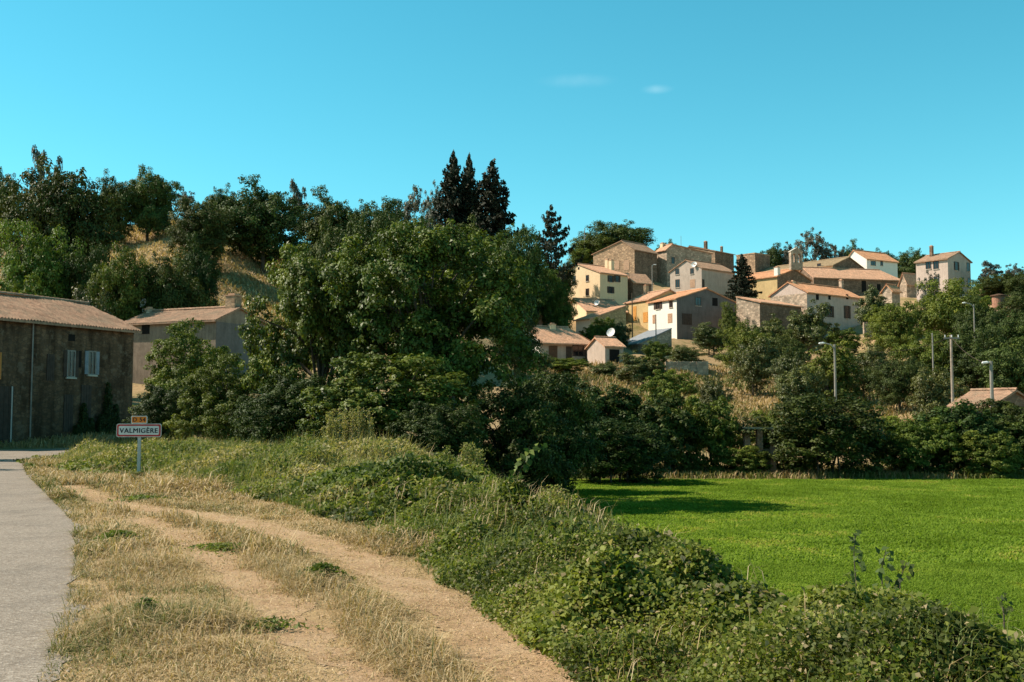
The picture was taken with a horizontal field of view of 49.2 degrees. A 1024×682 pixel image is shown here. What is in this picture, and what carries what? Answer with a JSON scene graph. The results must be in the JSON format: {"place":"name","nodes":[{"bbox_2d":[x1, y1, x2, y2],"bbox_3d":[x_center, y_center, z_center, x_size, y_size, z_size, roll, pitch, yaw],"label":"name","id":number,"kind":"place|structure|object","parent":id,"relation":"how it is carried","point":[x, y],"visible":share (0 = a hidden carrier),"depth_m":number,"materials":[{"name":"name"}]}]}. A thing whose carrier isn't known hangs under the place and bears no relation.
{"place":"outdoors","nodes":[
{"label":"outdoors","id":0,"kind":"place"},
{"bbox_2d":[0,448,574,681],"bbox_3d":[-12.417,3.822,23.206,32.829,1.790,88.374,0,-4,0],"label":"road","id":1,"kind":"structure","parent":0,"point":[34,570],"depth_m":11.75,"materials":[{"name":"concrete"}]},
{"bbox_2d":[0,222,1006,681],"bbox_3d":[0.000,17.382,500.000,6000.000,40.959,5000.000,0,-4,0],"label":"ground","id":2,"kind":"structure","parent":0,"point":[482,380],"depth_m":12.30,"materials":[{"name":"plant"}]},
{"bbox_2d":[0,218,86,298],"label":"ash tree","id":3,"kind":"object","parent":2,"relation":"on","point":[36,263],"visible":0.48,"depth_m":103.88,"materials":[{"name":"green plant"}]},
{"bbox_2d":[0,154,124,277],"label":"oak tree","id":4,"kind":"object","parent":2,"relation":"on","point":[54,206],"visible":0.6,"depth_m":124.61,"materials":[{"name":"green plant"}]},
{"bbox_2d":[0,291,141,443],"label":"stone farmhouse","id":5,"kind":"object","parent":2,"relation":"on","point":[62,360],"visible":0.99,"depth_m":66.12,"materials":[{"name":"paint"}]},
{"bbox_2d":[0,386,13,443],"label":"door","id":6,"kind":"structure","parent":5,"relation":"in","point":[5,391],"depth_m":62.35,"materials":[{"name":"grey wood"}]},
{"bbox_2d":[95,382,119,433],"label":"climbing ivy","id":7,"kind":"object","parent":5,"relation":"attached to","point":[108,419],"visible":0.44,"depth_m":68.80,"materials":[{"name":"green plant"}]},
{"bbox_2d":[51,242,113,306],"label":"oak tree","id":8,"kind":"object","parent":2,"relation":"on","point":[76,274],"visible":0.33,"depth_m":105.30,"materials":[{"name":"green plant"}]},
{"bbox_2d":[95,168,139,245],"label":"oak tree","id":9,"kind":"object","parent":2,"relation":"on","point":[121,221],"visible":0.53,"depth_m":158.67,"materials":[{"name":"green plant"}]},
{"bbox_2d":[84,240,154,320],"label":"ash tree","id":10,"kind":"object","parent":2,"relation":"on","point":[123,293],"visible":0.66,"depth_m":102.50,"materials":[{"name":"green plant"}]},
{"bbox_2d":[116,416,161,471],"bbox_3d":[-9.658,2.920,28.905,1.136,1.964,0.104,0,-4,-4],"label":"village sign","id":11,"kind":"object","parent":2,"relation":"on","point":[139,430],"visible":1,"depth_m":28.91,"materials":[{"name":"white metal"}]},
{"bbox_2d":[114,165,183,241],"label":"oak tree","id":12,"kind":"object","parent":2,"relation":"on","point":[152,196],"visible":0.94,"depth_m":160.00,"materials":[{"name":"green plant"}]},
{"bbox_2d":[122,383,198,442],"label":"bush","id":13,"kind":"object","parent":2,"relation":"on","point":[155,408],"visible":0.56,"depth_m":53.08,"materials":[{"name":"green plant"}]},
{"bbox_2d":[133,246,217,316],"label":"oak tree","id":14,"kind":"object","parent":2,"relation":"on","point":[172,288],"visible":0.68,"depth_m":105.05,"materials":[{"name":"green plant"}]},
{"bbox_2d":[128,317,246,439],"bbox_3d":[-17.201,2.517,60.264,6.270,7.389,6.596,2,-5,-28],"label":"elder tree","id":15,"kind":"object","parent":2,"relation":"on","point":[166,376],"visible":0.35,"depth_m":58.76,"materials":[{"name":"green plant"}]},
{"bbox_2d":[125,293,266,384],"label":"cottage","id":16,"kind":"structure","parent":2,"relation":"on","point":[221,323],"depth_m":98.15,"materials":[{"name":"paint"}]},
{"bbox_2d":[171,231,222,307],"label":"oak tree","id":17,"kind":"object","parent":2,"relation":"on","point":[202,265],"visible":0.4,"depth_m":112.06,"materials":[{"name":"green plant"}]},
{"bbox_2d":[164,195,233,271],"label":"oak tree","id":18,"kind":"object","parent":2,"relation":"on","point":[212,221],"visible":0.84,"depth_m":139.69,"materials":[{"name":"green plant"}]},
{"bbox_2d":[162,353,262,441],"bbox_3d":[-12.950,2.939,50.157,5.046,4.808,4.797,-3,-5,38],"label":"elder tree","id":19,"kind":"object","parent":2,"relation":"on","point":[217,408],"visible":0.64,"depth_m":49.00,"materials":[{"name":"green plant"}]},
{"bbox_2d":[36,427,483,509],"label":"tall weeds","id":20,"kind":"object","parent":2,"relation":"on","point":[302,456],"visible":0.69,"depth_m":27.41,"materials":[{"name":"green plant"}]},
{"bbox_2d":[214,174,309,273],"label":"oak tree","id":21,"kind":"object","parent":2,"relation":"on","point":[263,226],"visible":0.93,"depth_m":149.47,"materials":[{"name":"green plant"}]},
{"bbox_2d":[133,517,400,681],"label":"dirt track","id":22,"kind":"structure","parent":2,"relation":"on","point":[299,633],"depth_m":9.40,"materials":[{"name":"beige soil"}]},
{"bbox_2d":[233,372,342,444],"bbox_3d":[-7.789,2.773,39.958,4.055,3.377,4.473,0,-4,7],"label":"bush","id":23,"kind":"object","parent":2,"relation":"on","point":[278,410],"visible":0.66,"depth_m":39.02,"materials":[{"name":"green plant"}]},
{"bbox_2d":[235,241,384,417],"bbox_3d":[-7.662,0.470,43.151,6.010,9.043,6.269,1,-4,-16],"label":"walnut tree","id":24,"kind":"object","parent":2,"relation":"on","point":[319,336],"visible":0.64,"depth_m":41.91,"materials":[{"name":"green plant"}]},
{"bbox_2d":[59,485,578,681],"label":"dirt track","id":25,"kind":"structure","parent":2,"relation":"on","point":[467,616],"depth_m":9.26,"materials":[{"name":"beige soil"}]},
{"bbox_2d":[69,485,558,681],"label":"pebbles","id":26,"kind":"object","parent":25,"relation":"on","point":[339,673],"visible":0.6,"depth_m":10.36,"materials":[{"name":"beige gravel"}]},
{"bbox_2d":[292,184,355,256],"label":"oak tree","id":27,"kind":"object","parent":2,"relation":"on","point":[327,210],"visible":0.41,"depth_m":159.59,"materials":[{"name":"green plant"}]},
{"bbox_2d":[307,216,356,298],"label":"oak tree","id":28,"kind":"object","parent":2,"relation":"on","point":[317,252],"visible":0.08,"depth_m":112.39,"materials":[{"name":"green plant"}]},
{"bbox_2d":[319,406,374,446],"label":"dock plant","id":29,"kind":"object","parent":2,"relation":"on","point":[345,425],"visible":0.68,"depth_m":30.83,"materials":[{"name":"green plant"}]},
{"bbox_2d":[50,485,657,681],"bbox_3d":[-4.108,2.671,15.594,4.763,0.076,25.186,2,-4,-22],"label":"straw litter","id":30,"kind":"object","parent":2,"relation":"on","point":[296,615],"visible":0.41,"depth_m":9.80,"materials":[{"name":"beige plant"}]},
{"bbox_2d":[336,195,404,243],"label":"oak tree","id":31,"kind":"object","parent":2,"relation":"on","point":[389,205],"visible":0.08,"depth_m":159.00,"materials":[{"name":"green plant"}]},
{"bbox_2d":[321,206,421,324],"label":"oak tree","id":32,"kind":"object","parent":2,"relation":"on","point":[378,223],"visible":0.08,"depth_m":115.00,"materials":[{"name":"green plant"}]},
{"bbox_2d":[295,351,492,439],"bbox_3d":[-3.782,2.188,34.867,5.438,3.757,5.721,-3,-5,37],"label":"fig bush","id":33,"kind":"object","parent":2,"relation":"on","point":[396,400],"visible":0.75,"depth_m":34.04,"materials":[{"name":"green plant"}]},
{"bbox_2d":[318,215,546,436],"bbox_3d":[-2.889,0.108,41.318,8.260,9.450,8.176,0,-4,-4],"label":"walnut tree","id":34,"kind":"object","parent":2,"relation":"on","point":[427,328],"visible":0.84,"depth_m":39.66,"materials":[{"name":"green plant"}]},
{"bbox_2d":[384,400,484,456],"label":"bush","id":35,"kind":"object","parent":2,"relation":"on","point":[430,430],"visible":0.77,"depth_m":31.43,"materials":[{"name":"green plant"}]},
{"bbox_2d":[431,149,477,233],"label":"fir tree","id":36,"kind":"object","parent":2,"relation":"on","point":[453,200],"visible":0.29,"depth_m":171.03,"materials":[{"name":"green plant"}]},
{"bbox_2d":[467,158,546,322],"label":"fir tree","id":37,"kind":"object","parent":2,"relation":"on","point":[494,218],"visible":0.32,"depth_m":168.67,"materials":[{"name":"green plant"}]},
{"bbox_2d":[0,220,1023,478],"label":"rough grass","id":38,"kind":"structure","parent":2,"relation":"on","point":[764,406],"depth_m":108.69,"materials":[{"name":"plant"}]},
{"bbox_2d":[488,296,542,383],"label":"oak tree","id":39,"kind":"object","parent":2,"relation":"on","point":[530,330],"visible":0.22,"depth_m":111.19,"materials":[{"name":"green plant"}]},
{"bbox_2d":[459,380,573,491],"bbox_3d":[-0.087,3.406,37.824,4.203,4.150,4.636,1,-4,-16],"label":"bush","id":40,"kind":"object","parent":2,"relation":"on","point":[513,434],"visible":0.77,"depth_m":37.13,"materials":[{"name":"green plant"}]},
{"bbox_2d":[13,445,1023,681],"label":"bramble thicket","id":41,"kind":"object","parent":2,"relation":"on","point":[632,575],"visible":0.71,"depth_m":7.51,"materials":[{"name":"green plant"}]},
{"bbox_2d":[497,222,554,324],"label":"oak tree","id":42,"kind":"object","parent":2,"relation":"on","point":[524,245],"visible":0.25,"depth_m":162.22,"materials":[{"name":"green plant"}]},
{"bbox_2d":[523,411,586,494],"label":"bush","id":43,"kind":"object","parent":2,"relation":"on","point":[565,441],"visible":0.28,"depth_m":44.98,"materials":[{"name":"green plant"}]},
{"bbox_2d":[536,204,582,293],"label":"pine tree","id":44,"kind":"object","parent":2,"relation":"on","point":[550,245],"visible":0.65,"depth_m":205.64,"materials":[{"name":"green plant"}]},
{"bbox_2d":[539,281,579,328],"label":"ash tree","id":45,"kind":"object","parent":2,"relation":"on","point":[559,310],"visible":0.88,"depth_m":167.67,"materials":[{"name":"green plant"}]},
{"bbox_2d":[531,323,590,363],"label":"bungalow","id":46,"kind":"object","parent":2,"relation":"on","point":[561,342],"visible":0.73,"depth_m":152.31,"materials":[{"name":"orange tile"}]},
{"bbox_2d":[116,442,1023,681],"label":"dry stalks","id":47,"kind":"object","parent":2,"relation":"on","point":[488,517],"visible":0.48,"depth_m":13.01,"materials":[{"name":"plant"}]},
{"bbox_2d":[568,258,629,305],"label":"village house","id":48,"kind":"structure","parent":2,"relation":"on","point":[607,281],"depth_m":218.30,"materials":[{"name":"beige paint"}]},
{"bbox_2d":[570,297,627,319],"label":"house","id":49,"kind":"structure","parent":2,"relation":"on","point":[585,306],"depth_m":201.54,"materials":[{"name":"beige paint"}]},
{"bbox_2d":[574,305,625,337],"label":"stone barn","id":50,"kind":"structure","parent":2,"relation":"on","point":[617,314],"depth_m":181.70,"materials":[{"name":"beige stone"}]},
{"bbox_2d":[584,328,625,363],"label":"garage","id":51,"kind":"structure","parent":2,"relation":"on","point":[602,348],"depth_m":147.69,"materials":[{"name":"beige paint"}]},
{"bbox_2d":[576,379,647,470],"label":"bush","id":52,"kind":"object","parent":2,"relation":"on","point":[619,403],"visible":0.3,"depth_m":61.36,"materials":[{"name":"green plant"}]},
{"bbox_2d":[580,219,656,253],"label":"oak tree","id":53,"kind":"object","parent":2,"relation":"on","point":[619,232],"visible":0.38,"depth_m":266.49,"materials":[{"name":"green plant"}]},
{"bbox_2d":[591,240,658,281],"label":"village house","id":54,"kind":"structure","parent":2,"relation":"on","point":[632,257],"depth_m":247.94,"materials":[{"name":"brown stone"}]},
{"bbox_2d":[245,454,1023,681],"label":"bank grass","id":55,"kind":"structure","parent":2,"relation":"on","point":[920,634],"depth_m":11.07,"materials":[{"name":"green plant"}]},
{"bbox_2d":[614,350,666,386],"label":"tree","id":56,"kind":"object","parent":2,"relation":"on","point":[640,372],"visible":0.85,"depth_m":121.15,"materials":[{"name":"green plant"}]},
{"bbox_2d":[623,284,675,328],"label":"terraced house","id":57,"kind":"structure","parent":2,"relation":"on","point":[640,311],"depth_m":198.47,"materials":[{"name":"paint"}]},
{"bbox_2d":[627,328,671,355],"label":"stone shed","id":58,"kind":"structure","parent":2,"relation":"on","point":[639,341],"depth_m":170.58,"materials":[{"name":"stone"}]},
{"bbox_2d":[614,393,707,473],"bbox_3d":[8.238,5.177,60.851,4.991,4.776,4.614,1,-4,-20],"label":"bush","id":59,"kind":"object","parent":2,"relation":"on","point":[676,423],"visible":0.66,"depth_m":59.77,"materials":[{"name":"green plant"}]},
{"bbox_2d":[641,369,698,409],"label":"shrub","id":60,"kind":"object","parent":2,"relation":"on","point":[666,386],"visible":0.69,"depth_m":97.39,"materials":[{"name":"green plant"}]},
{"bbox_2d":[655,242,713,286],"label":"village house","id":61,"kind":"structure","parent":2,"relation":"on","point":[670,256],"depth_m":252.69,"materials":[{"name":"beige stone"}]},
{"bbox_2d":[645,287,735,342],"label":"terraced house","id":62,"kind":"structure","parent":2,"relation":"on","point":[680,313],"depth_m":191.48,"materials":[{"name":"paint"}]},
{"bbox_2d":[668,259,736,298],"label":"village house","id":63,"kind":"structure","parent":2,"relation":"on","point":[688,274],"depth_m":230.86,"materials":[{"name":"grey paint"}]},
{"bbox_2d":[691,321,728,356],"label":"tree","id":64,"kind":"object","parent":2,"relation":"on","point":[710,338],"visible":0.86,"depth_m":167.47,"materials":[{"name":"green plant"}]},
{"bbox_2d":[679,395,742,473],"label":"shrub","id":65,"kind":"object","parent":2,"relation":"on","point":[721,438],"visible":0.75,"depth_m":60.99,"materials":[{"name":"green plant"}]},
{"bbox_2d":[695,375,733,418],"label":"shrub","id":66,"kind":"object","parent":2,"relation":"on","point":[710,391],"visible":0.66,"depth_m":91.41,"materials":[{"name":"green plant"}]},
{"bbox_2d":[713,319,772,371],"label":"ash tree","id":67,"kind":"object","parent":2,"relation":"on","point":[744,336],"visible":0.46,"depth_m":139.63,"materials":[{"name":"green plant"}]},
{"bbox_2d":[721,254,764,313],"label":"fir tree","id":68,"kind":"object","parent":2,"relation":"on","point":[742,286],"visible":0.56,"depth_m":214.60,"materials":[{"name":"green plant"}]},
{"bbox_2d":[713,445,773,477],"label":"shrub","id":69,"kind":"object","parent":2,"relation":"on","point":[748,460],"visible":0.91,"depth_m":59.06,"materials":[{"name":"green plant"}]},
{"bbox_2d":[725,335,782,395],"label":"tree","id":70,"kind":"object","parent":2,"relation":"on","point":[758,355],"visible":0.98,"depth_m":121.35,"materials":[{"name":"green plant"}]},
{"bbox_2d":[736,296,803,340],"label":"stone barn","id":71,"kind":"structure","parent":2,"relation":"on","point":[753,311],"depth_m":184.08,"materials":[{"name":"beige stone"}]},
{"bbox_2d":[735,266,812,299],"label":"house","id":72,"kind":"structure","parent":2,"relation":"on","point":[768,283],"depth_m":230.04,"materials":[{"name":"paint"}]},
{"bbox_2d":[763,346,811,395],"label":"tree","id":73,"kind":"object","parent":2,"relation":"on","point":[787,361],"visible":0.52,"depth_m":115.56,"materials":[{"name":"green plant"}]},
{"bbox_2d":[768,364,829,410],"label":"shrub","id":74,"kind":"object","parent":2,"relation":"on","point":[796,383],"visible":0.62,"depth_m":97.29,"materials":[{"name":"green plant"}]},
{"bbox_2d":[781,298,840,359],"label":"tree","id":75,"kind":"object","parent":2,"relation":"on","point":[810,328],"visible":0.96,"depth_m":158.99,"materials":[{"name":"green plant"}]},
{"bbox_2d":[760,256,863,271],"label":"village house","id":76,"kind":"structure","parent":2,"relation":"on","point":[844,262],"depth_m":250.40,"materials":[{"name":"tile"}]},
{"bbox_2d":[793,227,832,262],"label":"sparse tree","id":77,"kind":"object","parent":2,"relation":"on","point":[818,250],"visible":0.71,"depth_m":285.61,"materials":[{"name":"green plant"}]},
{"bbox_2d":[768,279,863,336],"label":"village house","id":78,"kind":"structure","parent":2,"relation":"on","point":[840,299],"depth_m":195.51,"materials":[{"name":"paint"}]},
{"bbox_2d":[731,389,902,477],"bbox_3d":[16.753,5.064,59.933,9.150,4.968,8.295,1,-4,-15],"label":"bush","id":79,"kind":"object","parent":2,"relation":"on","point":[818,422],"visible":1,"depth_m":58.23,"materials":[{"name":"green plant"}]},
{"bbox_2d":[796,339,872,402],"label":"shrub","id":80,"kind":"object","parent":2,"relation":"on","point":[844,370],"visible":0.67,"depth_m":110.51,"materials":[{"name":"green plant"}]},
{"bbox_2d":[799,266,899,295],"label":"village house","id":81,"kind":"structure","parent":2,"relation":"on","point":[857,281],"depth_m":242.77,"materials":[{"name":"tile"}]},
{"bbox_2d":[847,342,890,399],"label":"tree","id":82,"kind":"object","parent":2,"relation":"on","point":[871,358],"visible":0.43,"depth_m":115.37,"materials":[{"name":"green plant"}]},
{"bbox_2d":[852,284,888,326],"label":"tree","id":83,"kind":"object","parent":2,"relation":"on","point":[871,300],"visible":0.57,"depth_m":181.54,"materials":[{"name":"green plant"}]},
{"bbox_2d":[849,249,899,277],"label":"village house","id":84,"kind":"structure","parent":2,"relation":"on","point":[884,262],"depth_m":254.98,"materials":[{"name":"white paint"}]},
{"bbox_2d":[865,415,918,470],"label":"shrub","id":85,"kind":"object","parent":2,"relation":"on","point":[890,428],"visible":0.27,"depth_m":62.28,"materials":[{"name":"green plant"}]},
{"bbox_2d":[859,300,926,359],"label":"ash tree","id":86,"kind":"object","parent":2,"relation":"on","point":[899,330],"visible":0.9,"depth_m":151.12,"materials":[{"name":"green plant"}]},
{"bbox_2d":[864,352,935,411],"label":"oak tree","id":87,"kind":"object","parent":2,"relation":"on","point":[895,388],"visible":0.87,"depth_m":103.17,"materials":[{"name":"green plant"}]},
{"bbox_2d":[888,416,965,476],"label":"shrub","id":88,"kind":"object","parent":2,"relation":"on","point":[925,446],"visible":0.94,"depth_m":59.37,"materials":[{"name":"green plant"}]},
{"bbox_2d":[888,329,967,384],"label":"ash tree","id":89,"kind":"object","parent":2,"relation":"on","point":[924,355],"visible":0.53,"depth_m":124.75,"materials":[{"name":"green plant"}]},
{"bbox_2d":[905,365,969,416],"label":"shrub","id":90,"kind":"object","parent":2,"relation":"on","point":[932,391],"visible":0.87,"depth_m":96.96,"materials":[{"name":"green plant"}]},
{"bbox_2d":[914,245,972,300],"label":"village house","id":91,"kind":"structure","parent":2,"relation":"on","point":[950,265],"depth_m":209.21,"materials":[{"name":"paint"}]},
{"bbox_2d":[907,277,991,344],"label":"ash tree","id":92,"kind":"object","parent":2,"relation":"on","point":[935,315],"visible":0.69,"depth_m":159.28,"materials":[{"name":"green plant"}]},
{"bbox_2d":[897,399,1004,472],"bbox_3d":[24.838,5.391,61.556,6.175,4.364,6.327,1,-4,-13],"label":"bush","id":93,"kind":"object","parent":2,"relation":"on","point":[981,424],"visible":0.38,"depth_m":60.38,"materials":[{"name":"green plant"}]},
{"bbox_2d":[937,326,1023,396],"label":"oak tree","id":94,"kind":"object","parent":2,"relation":"on","point":[972,348],"visible":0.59,"depth_m":120.71,"materials":[{"name":"green plant"}]},
{"bbox_2d":[950,295,1010,338],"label":"oak tree","id":95,"kind":"object","parent":2,"relation":"on","point":[984,317],"visible":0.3,"depth_m":149.86,"materials":[{"name":"green plant"}]},
{"bbox_2d":[943,430,1023,478],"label":"shrub","id":96,"kind":"object","parent":2,"relation":"on","point":[996,457],"visible":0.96,"depth_m":57.65,"materials":[{"name":"green plant"}]},
{"bbox_2d":[947,387,1023,414],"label":"roof","id":97,"kind":"structure","parent":2,"relation":"on","point":[1015,395],"depth_m":86.02,"materials":[{"name":"tile"}]},
{"bbox_2d":[963,273,1012,299],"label":"oak tree","id":98,"kind":"object","parent":2,"relation":"on","point":[994,285],"visible":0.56,"depth_m":194.99,"materials":[{"name":"green plant"}]},
{"bbox_2d":[968,398,1023,423],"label":"bush","id":99,"kind":"object","parent":2,"relation":"on","point":[1002,407],"visible":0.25,"depth_m":73.48,"materials":[{"name":"green plant"}]},
{"bbox_2d":[972,336,1023,393],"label":"oak tree","id":100,"kind":"object","parent":2,"relation":"on","point":[1008,367],"visible":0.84,"depth_m":110.61,"materials":[{"name":"green plant"}]},
{"bbox_2d":[985,310,1023,355],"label":"oak tree","id":101,"kind":"object","parent":2,"relation":"on","point":[1013,327],"visible":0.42,"depth_m":138.63,"materials":[{"name":"green plant"}]},
{"bbox_2d":[991,413,1023,469],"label":"bush","id":102,"kind":"object","parent":2,"relation":"on","point":[1015,429],"visible":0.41,"depth_m":60.46,"materials":[{"name":"green plant"}]},
{"bbox_2d":[0,0,1023,281],"label":"sky","id":103,"kind":"structure","parent":0,"point":[739,126],"materials":[{"name":"blue"}]},
{"bbox_2d":[540,478,1023,641],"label":"field","id":104,"kind":"structure","parent":0,"point":[849,540],"depth_m":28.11,"materials":[{"name":"green plant"}]},
{"bbox_2d":[496,368,608,492],"bbox_3d":[1.573,3.880,46.849,4.505,5.567,4.970,4,-5,-43],"label":"bush","id":105,"kind":"object","parent":104,"relation":"on","point":[586,451],"visible":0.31,"depth_m":46.12,"materials":[{"name":"green plant"}]},
{"bbox_2d":[570,414,679,483],"bbox_3d":[4.953,5.292,53.881,7.137,3.504,6.470,3,-5,-33],"label":"bush","id":106,"kind":"object","parent":104,"relation":"on","point":[628,447],"visible":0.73,"depth_m":52.52,"materials":[{"name":"green plant"}]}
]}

